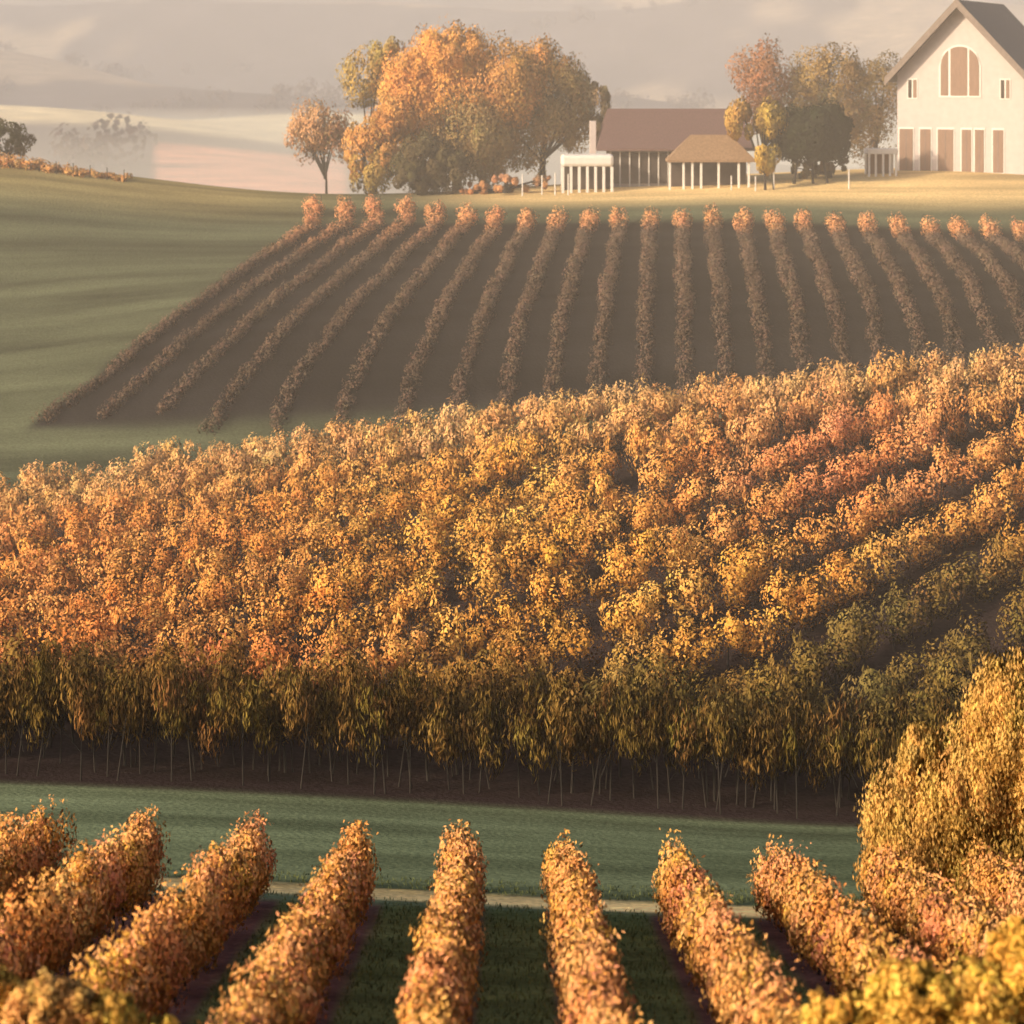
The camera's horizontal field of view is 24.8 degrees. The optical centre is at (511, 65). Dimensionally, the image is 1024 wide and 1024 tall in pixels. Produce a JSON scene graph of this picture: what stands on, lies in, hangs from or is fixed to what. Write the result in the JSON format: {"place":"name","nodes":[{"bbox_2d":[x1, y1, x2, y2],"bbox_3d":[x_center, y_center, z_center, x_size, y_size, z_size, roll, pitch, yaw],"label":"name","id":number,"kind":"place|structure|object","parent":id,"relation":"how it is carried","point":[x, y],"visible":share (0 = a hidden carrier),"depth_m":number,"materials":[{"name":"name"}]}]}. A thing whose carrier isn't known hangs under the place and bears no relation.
{"place":"outdoors","nodes":[
{"label":"outdoors","id":0,"kind":"place"},
{"bbox_2d":[0,0,1023,1023],"bbox_3d":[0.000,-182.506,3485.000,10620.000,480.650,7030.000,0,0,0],"label":"ground","id":1,"kind":"structure","parent":0,"point":[96,273],"depth_m":138.23,"materials":[{"name":"plant"}]},
{"bbox_2d":[0,118,36,163],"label":"crest bush","id":2,"kind":"object","parent":1,"relation":"on","point":[16,139],"visible":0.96,"depth_m":187.58,"materials":[{"name":"green plant"}]},
{"bbox_2d":[0,794,78,920],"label":"grape vine row","id":3,"kind":"object","parent":1,"relation":"on","point":[25,852],"visible":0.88,"depth_m":51.99,"materials":[{"name":"orange plant"}]},
{"bbox_2d":[0,459,80,512],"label":"autumn orchard row","id":4,"kind":"object","parent":1,"relation":"on","point":[27,476],"visible":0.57,"depth_m":115.74,"materials":[{"name":"orange plant"}]},
{"bbox_2d":[0,150,132,181],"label":"crest vine row","id":5,"kind":"object","parent":1,"relation":"on","point":[38,163],"visible":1,"depth_m":183.65,"materials":[{"name":"orange plant"}]},
{"bbox_2d":[0,804,171,982],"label":"grape vine row","id":6,"kind":"object","parent":1,"relation":"on","point":[87,900],"visible":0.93,"depth_m":44.37,"materials":[{"name":"orange plant"}]},
{"bbox_2d":[0,963,179,1023],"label":"yellow shrub","id":7,"kind":"object","parent":1,"relation":"on","point":[38,999],"visible":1,"depth_m":28.28,"materials":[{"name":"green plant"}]},
{"bbox_2d":[0,436,193,532],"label":"autumn orchard row","id":8,"kind":"object","parent":1,"relation":"on","point":[78,487],"visible":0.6,"depth_m":114.49,"materials":[{"name":"orange plant"}]},
{"bbox_2d":[4,809,277,1023],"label":"grape vine row","id":9,"kind":"object","parent":1,"relation":"on","point":[159,955],"visible":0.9,"depth_m":41.93,"materials":[{"name":"orange plant"}]},
{"bbox_2d":[0,432,284,550],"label":"autumn orchard row","id":10,"kind":"object","parent":1,"relation":"on","point":[186,463],"visible":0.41,"depth_m":111.50,"materials":[{"name":"orange plant"}]},
{"bbox_2d":[31,193,325,422],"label":"hillside vine row","id":11,"kind":"object","parent":1,"relation":"on","point":[312,219],"visible":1,"depth_m":151.61,"materials":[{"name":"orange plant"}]},
{"bbox_2d":[0,415,376,569],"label":"autumn orchard row","id":12,"kind":"object","parent":1,"relation":"on","point":[241,461],"visible":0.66,"depth_m":109.57,"materials":[{"name":"orange plant"}]},
{"bbox_2d":[96,195,355,418],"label":"hillside vine row","id":13,"kind":"object","parent":1,"relation":"on","point":[344,215],"visible":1,"depth_m":151.72,"materials":[{"name":"orange plant"}]},
{"bbox_2d":[0,398,478,590],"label":"autumn orchard row","id":14,"kind":"object","parent":1,"relation":"on","point":[261,485],"visible":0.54,"depth_m":107.94,"materials":[{"name":"orange plant"}]},
{"bbox_2d":[155,194,385,414],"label":"hillside vine row","id":15,"kind":"object","parent":1,"relation":"on","point":[359,235],"visible":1,"depth_m":151.21,"materials":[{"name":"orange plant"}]},
{"bbox_2d":[0,388,576,605],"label":"autumn orchard row","id":16,"kind":"object","parent":1,"relation":"on","point":[330,476],"visible":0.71,"depth_m":105.57,"materials":[{"name":"orange plant"}]},
{"bbox_2d":[197,819,381,1023],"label":"grape vine row","id":17,"kind":"object","parent":1,"relation":"on","point":[288,983],"visible":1,"depth_m":38.78,"materials":[{"name":"orange plant"}]},
{"bbox_2d":[197,193,417,434],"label":"hillside vine row","id":18,"kind":"object","parent":1,"relation":"on","point":[408,219],"visible":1,"depth_m":149.41,"materials":[{"name":"orange plant"}]},
{"bbox_2d":[282,95,353,193],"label":"orchard tree","id":19,"kind":"object","parent":1,"relation":"on","point":[305,125],"visible":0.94,"depth_m":196.59,"materials":[{"name":"orange plant"}]},
{"bbox_2d":[0,373,676,637],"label":"autumn orchard row","id":20,"kind":"object","parent":1,"relation":"on","point":[595,409],"visible":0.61,"depth_m":103.81,"materials":[{"name":"orange plant"}]},
{"bbox_2d":[269,199,447,431],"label":"hillside vine row","id":21,"kind":"object","parent":1,"relation":"on","point":[434,220],"visible":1,"depth_m":148.23,"materials":[{"name":"brown plant"}]},
{"bbox_2d":[334,35,405,191],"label":"broadleaf tree","id":22,"kind":"object","parent":1,"relation":"on","point":[377,54],"visible":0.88,"depth_m":195.38,"materials":[{"name":"yellow plant"}]},
{"bbox_2d":[341,94,418,193],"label":"broadleaf tree","id":23,"kind":"object","parent":1,"relation":"on","point":[382,132],"visible":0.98,"depth_m":187.48,"materials":[{"name":"orange plant"}]},
{"bbox_2d":[0,369,775,655],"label":"autumn orchard row","id":24,"kind":"object","parent":1,"relation":"on","point":[661,412],"visible":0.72,"depth_m":101.30,"materials":[{"name":"orange plant"}]},
{"bbox_2d":[331,199,478,426],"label":"hillside vine row","id":25,"kind":"object","parent":1,"relation":"on","point":[465,221],"visible":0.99,"depth_m":147.85,"materials":[{"name":"brown plant"}]},
{"bbox_2d":[388,127,474,195],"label":"rounded shrub","id":26,"kind":"object","parent":1,"relation":"on","point":[421,176],"visible":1,"depth_m":185.37,"materials":[{"name":"green plant"}]},
{"bbox_2d":[0,357,874,680],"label":"autumn orchard row","id":27,"kind":"object","parent":1,"relation":"on","point":[642,445],"visible":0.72,"depth_m":98.66,"materials":[{"name":"orange plant"}]},
{"bbox_2d":[394,819,488,1023],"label":"grape vine row","id":28,"kind":"object","parent":1,"relation":"on","point":[442,987],"visible":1,"depth_m":38.85,"materials":[{"name":"orange plant"}]},
{"bbox_2d":[391,204,507,424],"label":"hillside vine row","id":29,"kind":"object","parent":1,"relation":"on","point":[479,246],"visible":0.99,"depth_m":146.69,"materials":[{"name":"brown plant"}]},
{"bbox_2d":[44,865,868,1023],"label":"grass tufts","id":30,"kind":"object","parent":1,"relation":"on","point":[493,993],"visible":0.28,"depth_m":47.17,"materials":[{"name":"green plant"}]},
{"bbox_2d":[373,16,550,190],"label":"willow tree","id":31,"kind":"object","parent":1,"relation":"on","point":[446,61],"visible":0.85,"depth_m":190.21,"materials":[{"name":"orange plant"}]},
{"bbox_2d":[0,342,967,719],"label":"autumn orchard row","id":32,"kind":"object","parent":1,"relation":"on","point":[764,424],"visible":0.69,"depth_m":97.56,"materials":[{"name":"orange plant"}]},
{"bbox_2d":[447,207,539,421],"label":"hillside vine row","id":33,"kind":"object","parent":1,"relation":"on","point":[527,223],"visible":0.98,"depth_m":146.88,"materials":[{"name":"brown plant"}]},
{"bbox_2d":[0,638,1007,818],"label":"slender tree line","id":34,"kind":"object","parent":1,"relation":"on","point":[833,748],"visible":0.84,"depth_m":75.50,"materials":[{"name":"green plant"}]},
{"bbox_2d":[459,173,550,194],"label":"shrub","id":35,"kind":"object","parent":1,"relation":"on","point":[482,186],"visible":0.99,"depth_m":185.42,"materials":[{"name":"orange plant"}]},
{"bbox_2d":[0,341,1023,756],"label":"autumn orchard row","id":36,"kind":"object","parent":1,"relation":"on","point":[844,427],"visible":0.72,"depth_m":95.60,"materials":[{"name":"orange plant"}]},
{"bbox_2d":[0,0,1023,168],"bbox_3d":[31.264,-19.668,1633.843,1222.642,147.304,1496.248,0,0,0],"label":"distant trees","id":37,"kind":"object","parent":1,"relation":"on","point":[72,150],"visible":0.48,"depth_m":1602.52,"materials":[{"name":"green plant"}]},
{"bbox_2d":[493,205,571,417],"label":"hillside vine row","id":38,"kind":"object","parent":1,"relation":"on","point":[552,233],"visible":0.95,"depth_m":147.16,"materials":[{"name":"brown plant"}]},
{"bbox_2d":[492,33,611,185],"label":"willow tree","id":39,"kind":"object","parent":1,"relation":"on","point":[560,117],"visible":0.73,"depth_m":193.24,"materials":[{"name":"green plant"}]},
{"bbox_2d":[92,358,1023,765],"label":"autumn orchard row","id":40,"kind":"object","parent":1,"relation":"on","point":[994,412],"visible":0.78,"depth_m":93.11,"materials":[{"name":"orange plant"}]},
{"bbox_2d":[542,205,600,413],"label":"hillside vine row","id":41,"kind":"object","parent":1,"relation":"on","point":[591,220],"visible":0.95,"depth_m":147.64,"materials":[{"name":"brown plant"}]},
{"bbox_2d":[560,154,613,192],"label":"white pergola","id":42,"kind":"object","parent":1,"relation":"on","point":[586,172],"visible":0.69,"depth_m":185.06,"materials":[{"name":"paint"}]},
{"bbox_2d":[539,828,651,1023],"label":"grape vine row","id":43,"kind":"object","parent":1,"relation":"on","point":[590,987],"visible":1,"depth_m":38.73,"materials":[{"name":"orange plant"}]},
{"bbox_2d":[585,205,628,418],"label":"hillside vine row","id":44,"kind":"object","parent":1,"relation":"on","point":[617,235],"visible":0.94,"depth_m":147.12,"materials":[{"name":"brown plant"}]},
{"bbox_2d":[235,404,1023,775],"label":"autumn orchard row","id":45,"kind":"object","parent":1,"relation":"on","point":[871,514],"visible":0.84,"depth_m":90.32,"materials":[{"name":"orange plant"}]},
{"bbox_2d":[632,206,662,419],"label":"hillside vine row","id":46,"kind":"object","parent":1,"relation":"on","point":[648,239],"visible":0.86,"depth_m":147.14,"materials":[{"name":"brown plant"}]},
{"bbox_2d":[589,109,754,189],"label":"long low pavilion","id":47,"kind":"structure","parent":1,"relation":"on","point":[682,148],"depth_m":188.80,"materials":[{"name":"brown wood"}]},
{"bbox_2d":[671,208,697,414],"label":"hillside vine row","id":48,"kind":"object","parent":1,"relation":"on","point":[681,240],"visible":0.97,"depth_m":146.42,"materials":[{"name":"brown plant"}]},
{"bbox_2d":[522,170,849,195],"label":"garden stakes","id":49,"kind":"object","parent":1,"relation":"on","point":[568,183],"visible":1,"depth_m":183.95,"materials":[{"name":"white paint"}]},
{"bbox_2d":[397,457,1023,781],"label":"autumn orchard row","id":50,"kind":"object","parent":1,"relation":"on","point":[993,507],"visible":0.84,"depth_m":88.87,"materials":[{"name":"yellow plant"}]},
{"bbox_2d":[703,202,736,412],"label":"hillside vine row","id":51,"kind":"object","parent":1,"relation":"on","point":[715,257],"visible":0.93,"depth_m":148.04,"materials":[{"name":"brown plant"}]},
{"bbox_2d":[651,828,809,1023],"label":"grape vine row","id":52,"kind":"object","parent":1,"relation":"on","point":[729,968],"visible":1,"depth_m":40.43,"materials":[{"name":"orange plant"}]},
{"bbox_2d":[732,206,778,406],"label":"hillside vine row","id":53,"kind":"object","parent":1,"relation":"on","point":[744,236],"visible":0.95,"depth_m":147.83,"materials":[{"name":"brown plant"}]},
{"bbox_2d":[724,95,788,189],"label":"weeping tree","id":54,"kind":"object","parent":1,"relation":"on","point":[767,121],"visible":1,"depth_m":183.88,"materials":[{"name":"yellow plant"}]},
{"bbox_2d":[725,33,802,172],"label":"maple tree","id":55,"kind":"object","parent":1,"relation":"on","point":[767,63],"visible":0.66,"depth_m":202.54,"materials":[{"name":"orange plant"}]},
{"bbox_2d":[536,514,1023,792],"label":"autumn orchard row","id":56,"kind":"object","parent":1,"relation":"on","point":[1008,559],"visible":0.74,"depth_m":85.79,"materials":[{"name":"green plant"}]},
{"bbox_2d":[761,207,814,405],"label":"hillside vine row","id":57,"kind":"object","parent":1,"relation":"on","point":[780,250],"visible":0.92,"depth_m":148.06,"materials":[{"name":"brown plant"}]},
{"bbox_2d":[768,97,854,183],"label":"clipped dark tree","id":58,"kind":"object","parent":1,"relation":"on","point":[813,133],"visible":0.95,"depth_m":185.03,"materials":[{"name":"green plant"}]},
{"bbox_2d":[790,158,848,178],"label":"shrub","id":59,"kind":"object","parent":1,"relation":"on","point":[805,173],"visible":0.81,"depth_m":189.55,"materials":[{"name":"green plant"}]},
{"bbox_2d":[778,42,866,138],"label":"broadleaf tree","id":60,"kind":"object","parent":1,"relation":"on","point":[809,91],"visible":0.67,"depth_m":203.48,"materials":[{"name":"green plant"}]},
{"bbox_2d":[794,207,851,398],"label":"hillside vine row","id":61,"kind":"object","parent":1,"relation":"on","point":[813,249],"visible":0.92,"depth_m":148.09,"materials":[{"name":"brown plant"}]},
{"bbox_2d":[746,835,955,1023],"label":"grape vine row","id":62,"kind":"object","parent":1,"relation":"on","point":[832,936],"visible":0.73,"depth_m":44.78,"materials":[{"name":"orange plant"}]},
{"bbox_2d":[682,570,1023,800],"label":"autumn orchard row","id":63,"kind":"object","parent":1,"relation":"on","point":[964,645],"visible":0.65,"depth_m":81.40,"materials":[{"name":"green plant"}]},
{"bbox_2d":[823,210,898,399],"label":"hillside vine row","id":64,"kind":"object","parent":1,"relation":"on","point":[842,243],"visible":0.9,"depth_m":147.43,"materials":[{"name":"brown plant"}]},
{"bbox_2d":[847,49,900,167],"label":"broadleaf tree","id":65,"kind":"object","parent":1,"relation":"on","point":[875,117],"visible":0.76,"depth_m":204.56,"materials":[{"name":"green plant"}]},
{"bbox_2d":[864,148,897,176],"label":"white garden porch","id":66,"kind":"object","parent":1,"relation":"on","point":[879,160],"visible":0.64,"depth_m":191.08,"materials":[{"name":"paint"}]},
{"bbox_2d":[858,209,931,392],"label":"hillside vine row","id":67,"kind":"object","parent":1,"relation":"on","point":[878,243],"visible":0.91,"depth_m":147.56,"materials":[{"name":"brown plant"}]},
{"bbox_2d":[799,914,1023,1023],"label":"yellow shrub","id":68,"kind":"object","parent":1,"relation":"on","point":[988,988],"visible":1,"depth_m":28.29,"materials":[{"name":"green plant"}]},
{"bbox_2d":[851,650,1010,773],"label":"autumn orchard row","id":69,"kind":"object","parent":1,"relation":"on","point":[925,710],"visible":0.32,"depth_m":78.35,"materials":[{"name":"green plant"}]},
{"bbox_2d":[887,211,975,390],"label":"hillside vine row","id":70,"kind":"object","parent":1,"relation":"on","point":[906,241],"visible":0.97,"depth_m":147.08,"materials":[{"name":"orange plant"}]},
{"bbox_2d":[858,836,1016,973],"bbox_3d":[8.636,15.819,40.189,1.510,8.977,29.184,0,0,0],"label":"grape vine row","id":71,"kind":"object","parent":1,"relation":"on","point":[908,904],"visible":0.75,"depth_m":47.12,"materials":[{"name":"orange plant"}]},
{"bbox_2d":[852,643,1023,910],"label":"golden tree","id":72,"kind":"object","parent":1,"relation":"on","point":[945,799],"visible":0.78,"depth_m":56.90,"materials":[{"name":"yellow plant"}]},
{"bbox_2d":[884,0,1023,174],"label":"white farmhouse","id":73,"kind":"object","parent":1,"relation":"on","point":[956,73],"visible":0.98,"depth_m":192.06,"materials":[{"name":"paint"}]},
{"bbox_2d":[899,129,912,170],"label":"tall door panel","id":74,"kind":"structure","parent":73,"relation":"in","point":[905,135],"depth_m":193.82,"materials":[{"name":"brown wood"}]},
{"bbox_2d":[908,80,911,97],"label":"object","id":75,"kind":"structure","parent":73,"relation":"in","point":[909,81],"depth_m":193.70,"materials":[{"name":"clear glass"}]},
{"bbox_2d":[907,79,917,98],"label":"small window frame","id":76,"kind":"structure","parent":73,"relation":"in","point":[907,79],"depth_m":193.65,"materials":[{"name":"white paint"}]},
{"bbox_2d":[913,80,916,97],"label":"window","id":77,"kind":"structure","parent":73,"relation":"in","point":[914,81],"depth_m":193.54,"materials":[{"name":"brown glass"}]},
{"bbox_2d":[920,129,930,170],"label":"tall door panel","id":78,"kind":"structure","parent":73,"relation":"in","point":[922,131],"depth_m":193.13,"materials":[{"name":"brown wood"}]},
{"bbox_2d":[938,129,952,170],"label":"tall door panel","id":79,"kind":"structure","parent":73,"relation":"in","point":[941,132],"depth_m":192.43,"materials":[{"name":"brown wood"}]},
{"bbox_2d":[962,130,970,171],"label":"tall door panel","id":80,"kind":"structure","parent":73,"relation":"in","point":[963,131],"depth_m":191.68,"materials":[{"name":"brown wood"}]},
{"bbox_2d":[975,130,983,171],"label":"tall door panel","id":81,"kind":"structure","parent":73,"relation":"in","point":[976,131],"depth_m":191.23,"materials":[{"name":"brown wood"}]},
{"bbox_2d":[993,130,1002,172],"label":"tall door panel","id":82,"kind":"structure","parent":73,"relation":"in","point":[997,134],"depth_m":190.58,"materials":[{"name":"brown wood"}]},
{"bbox_2d":[1001,80,1003,97],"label":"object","id":83,"kind":"structure","parent":73,"relation":"in","point":[1002,81],"depth_m":190.42,"materials":[{"name":"brown glass"}]},
{"bbox_2d":[1000,79,1010,99],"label":"small window frame","id":84,"kind":"structure","parent":73,"relation":"in","point":[1004,98],"depth_m":190.37,"materials":[{"name":"white paint"}]},
{"bbox_2d":[1006,80,1008,97],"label":"window","id":85,"kind":"structure","parent":73,"relation":"in","point":[1007,81],"depth_m":190.28,"materials":[{"name":"brown glass"}]},
{"bbox_2d":[919,214,1005,390],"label":"hillside vine row","id":86,"kind":"object","parent":1,"relation":"on","point":[936,239],"visible":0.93,"depth_m":147.35,"materials":[{"name":"orange plant"}]},
{"bbox_2d":[947,214,1023,344],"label":"hillside vine row","id":87,"kind":"object","parent":1,"relation":"on","point":[966,239],"visible":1,"depth_m":150.22,"materials":[{"name":"orange plant"}]},
{"bbox_2d":[955,837,1023,930],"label":"grape vine row","id":88,"kind":"object","parent":1,"relation":"on","point":[1006,885],"visible":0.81,"depth_m":52.56,"materials":[{"name":"orange plant"}]},
{"bbox_2d":[978,213,1023,269],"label":"hillside vine row","id":89,"kind":"object","parent":1,"relation":"on","point":[1013,249],"visible":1,"depth_m":163.83,"materials":[{"name":"orange plant"}]},
{"bbox_2d":[1010,216,1023,244],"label":"hillside vine row","id":90,"kind":"object","parent":1,"relation":"on","point":[1017,229],"visible":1,"depth_m":169.74,"materials":[{"name":"orange plant"}]}
]}

